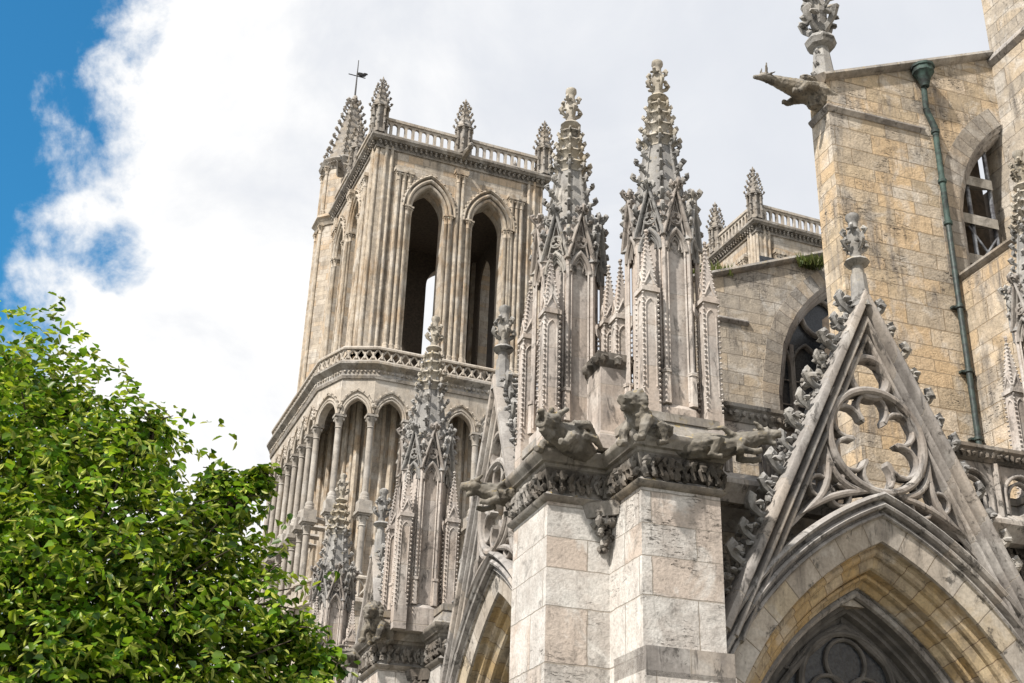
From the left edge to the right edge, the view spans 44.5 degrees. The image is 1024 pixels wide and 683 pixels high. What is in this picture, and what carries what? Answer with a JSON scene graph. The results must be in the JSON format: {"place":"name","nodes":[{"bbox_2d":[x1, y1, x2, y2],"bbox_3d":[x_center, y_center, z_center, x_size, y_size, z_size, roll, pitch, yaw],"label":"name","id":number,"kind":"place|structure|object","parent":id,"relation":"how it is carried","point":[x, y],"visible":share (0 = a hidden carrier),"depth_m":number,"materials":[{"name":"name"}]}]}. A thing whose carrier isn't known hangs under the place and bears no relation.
{"place":"outdoors","nodes":[
{"label":"outdoors","id":0,"kind":"place"},
{"bbox_2d":[252,60,555,675],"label":"bell tower","id":1,"kind":"structure","parent":0,"point":[399,222],"depth_m":88.64,"materials":[{"name":"stone"}]},
{"bbox_2d":[0,0,989,681],"label":"sky","id":2,"kind":"structure","parent":0,"point":[160,160],"materials":[{"name":"white"}]},
{"bbox_2d":[822,192,995,502],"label":"clerestory wall","id":3,"kind":"structure","parent":0,"point":[825,321],"depth_m":39.70,"materials":[{"name":"stone"}]},
{"label":"ground","id":4,"kind":"structure","parent":0,"visible":0},
{"bbox_2d":[0,291,360,682],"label":"linden tree","id":5,"kind":"object","parent":4,"relation":"on","point":[62,620],"visible":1,"depth_m":12.05,"materials":[{"name":"green plant"}]},
{"bbox_2d":[348,488,391,682],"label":"window gable","id":6,"kind":"structure","parent":4,"relation":"on","point":[373,585],"depth_m":41.60,"materials":[{"name":"grey stone"}]},
{"bbox_2d":[352,603,452,682],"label":"buttress pier","id":7,"kind":"structure","parent":4,"relation":"on","point":[409,658],"depth_m":33.05,"materials":[{"name":"beige stone"}]},
{"bbox_2d":[323,644,360,670],"bbox_3d":[-4.962,8.776,34.879,2.094,0.762,0.863,10,-27,-16],"label":"gargoyle","id":8,"kind":"object","parent":7,"relation":"attached to","point":[353,655],"visible":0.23,"depth_m":34.80,"materials":[{"name":"stone"}]},
{"bbox_2d":[358,600,395,645],"bbox_3d":[-3.555,7.500,33.181,0.865,1.175,1.301,-11,-28,24],"label":"gargoyle","id":9,"kind":"object","parent":7,"relation":"attached to","point":[377,625],"visible":0.98,"depth_m":32.90,"materials":[{"name":"stone"}]},
{"bbox_2d":[381,316,460,633],"bbox_3d":[-2.456,3.600,35.802,1.914,9.695,1.886,10,-27,-16],"label":"stone pinnacle","id":10,"kind":"object","parent":7,"relation":"on","point":[420,570],"visible":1,"depth_m":34.72,"materials":[{"name":"grey stone"}]},
{"bbox_2d":[440,305,517,682],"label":"window gable","id":11,"kind":"structure","parent":4,"relation":"on","point":[477,647],"depth_m":30.77,"materials":[{"name":"grey stone"}]},
{"bbox_2d":[505,410,736,682],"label":"buttress pier","id":12,"kind":"structure","parent":4,"relation":"on","point":[617,574],"depth_m":23.19,"materials":[{"name":"beige stone"}]},
{"bbox_2d":[460,474,515,516],"bbox_3d":[-0.159,3.183,25.958,1.833,0.758,0.863,2,-25,-10],"label":"gargoyle","id":13,"kind":"object","parent":12,"relation":"attached to","point":[491,495],"visible":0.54,"depth_m":25.79,"materials":[{"name":"stone"}]},
{"bbox_2d":[515,87,614,468],"bbox_3d":[1.257,-1.724,27.618,1.914,9.505,1.886,10,-27,-16],"label":"stone pinnacle","id":14,"kind":"object","parent":12,"relation":"on","point":[570,267],"visible":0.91,"depth_m":26.81,"materials":[{"name":"grey stone"}]},
{"bbox_2d":[534,407,603,461],"bbox_3d":[1.028,1.823,24.171,0.905,0.848,1.622,-20,-35,38],"label":"gargoyle","id":15,"kind":"object","parent":12,"relation":"on","point":[574,439],"visible":0.99,"depth_m":23.94,"materials":[{"name":"stone"}]},
{"bbox_2d":[581,350,633,452],"bbox_3d":[1.978,1.349,25.238,1.040,2.050,1.048,10,-27,-16],"label":"pedestal","id":16,"kind":"object","parent":12,"relation":"on","point":[604,372],"visible":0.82,"depth_m":25.09,"materials":[{"name":"beige stone"}]},
{"bbox_2d":[616,388,673,446],"bbox_3d":[2.470,1.499,23.364,1.295,1.151,0.865,23,-33,-37],"label":"gargoyle","id":17,"kind":"object","parent":12,"relation":"on","point":[642,420],"visible":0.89,"depth_m":23.09,"materials":[{"name":"stone"}]},
{"bbox_2d":[608,59,724,434],"bbox_3d":[3.173,-2.133,26.518,1.914,9.505,1.886,10,-27,-16],"label":"stone pinnacle","id":18,"kind":"object","parent":12,"relation":"on","point":[661,236],"visible":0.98,"depth_m":25.53,"materials":[{"name":"grey stone"}]},
{"bbox_2d":[676,421,781,469],"bbox_3d":[4.069,1.957,23.562,2.022,0.761,0.863,-4,-26,7],"label":"gargoyle","id":19,"kind":"object","parent":12,"relation":"attached to","point":[706,446],"visible":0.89,"depth_m":23.40,"materials":[{"name":"stone"}]},
{"bbox_2d":[720,401,837,519],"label":"pierced parapet","id":20,"kind":"structure","parent":12,"relation":"on","point":[739,417],"depth_m":25.42,"materials":[{"name":"stone"}]},
{"bbox_2d":[693,166,822,269],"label":"bell tower","id":21,"kind":"structure","parent":4,"relation":"on","point":[751,233],"depth_m":101.94,"materials":[{"name":"stone"}]},
{"bbox_2d":[723,212,1023,682],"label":"window gable","id":22,"kind":"structure","parent":4,"relation":"on","point":[919,585],"depth_m":25.20,"materials":[{"name":"grey stone"}]},
{"bbox_2d":[941,495,1023,580],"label":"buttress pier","id":23,"kind":"structure","parent":4,"relation":"on","point":[1017,506],"depth_m":27.31,"materials":[{"name":"beige stone"}]},
{"bbox_2d":[721,503,961,609],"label":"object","id":24,"kind":"structure","parent":23,"relation":"on","point":[730,518],"depth_m":25.48,"materials":[{"name":"grey stone"}]},
{"bbox_2d":[693,250,826,476],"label":"buttress wall","id":25,"kind":"structure","parent":24,"relation":"on","point":[766,307],"depth_m":46.99,"materials":[{"name":"grey stone"}]},
{"bbox_2d":[693,260,733,276],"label":"weed","id":26,"kind":"object","parent":25,"relation":"on","point":[718,266],"visible":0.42,"depth_m":47.41,"materials":[{"name":"green plant"}]},
{"bbox_2d":[759,256,836,491],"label":"leaded window","id":27,"kind":"structure","parent":25,"relation":"attached to","point":[804,344],"depth_m":47.95,"materials":[{"name":"black glass"}]},
{"bbox_2d":[795,253,823,270],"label":"weed","id":28,"kind":"object","parent":25,"relation":"on","point":[811,261],"visible":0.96,"depth_m":48.64,"materials":[{"name":"green plant"}]},
{"bbox_2d":[947,438,1023,548],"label":"pierced parapet","id":29,"kind":"structure","parent":23,"relation":"on","point":[995,471],"depth_m":27.06,"materials":[{"name":"stone"}]},
{"bbox_2d":[997,150,1023,497],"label":"stone pinnacle","id":30,"kind":"object","parent":23,"relation":"on","point":[1012,393],"visible":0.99,"depth_m":29.25,"materials":[{"name":"grey stone"}]},
{"bbox_2d":[959,0,1023,498],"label":"transept wall","id":31,"kind":"structure","parent":4,"relation":"on","point":[983,279],"depth_m":35.36,"materials":[{"name":"stone"}]},
{"bbox_2d":[808,50,1001,503],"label":"buttress wall","id":32,"kind":"structure","parent":31,"relation":"attached to","point":[875,160],"depth_m":36.49,"materials":[{"name":"grey stone"}]},
{"bbox_2d":[753,62,836,111],"bbox_3d":[8.456,-7.576,37.504,2.697,1.312,1.092,8,-26,-17],"label":"gargoyle","id":33,"kind":"object","parent":32,"relation":"attached to","point":[810,92],"visible":0.9,"depth_m":37.31,"materials":[{"name":"stone"}]},
{"bbox_2d":[797,0,838,75],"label":"roof finial","id":34,"kind":"object","parent":32,"relation":"on","point":[820,43],"visible":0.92,"depth_m":38.75,"materials":[{"name":"grey stone"}]},
{"bbox_2d":[910,60,983,443],"bbox_3d":[12.527,-1.192,35.313,0.798,16.300,0.704,10,-27,-16],"label":"downpipe","id":35,"kind":"object","parent":32,"relation":"attached to","point":[922,71],"visible":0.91,"depth_m":36.35,"materials":[{"name":"green metal"}]},
{"bbox_2d":[963,149,999,263],"bbox_3d":[13.900,-4.467,38.565,2.400,7.300,1.100,10,-27,-16],"label":"louvred opening","id":36,"kind":"object","parent":32,"relation":"attached to","point":[979,224],"visible":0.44,"depth_m":38.30,"materials":[{"name":"wood"}]},
{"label":"buttress pier","id":37,"kind":"object","parent":4,"relation":"on","visible":0},
{"bbox_2d":[307,473,359,682],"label":"stone pinnacle","id":38,"kind":"object","parent":37,"relation":"on","point":[332,602],"visible":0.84,"depth_m":45.58,"materials":[{"name":"grey stone"}]}
]}

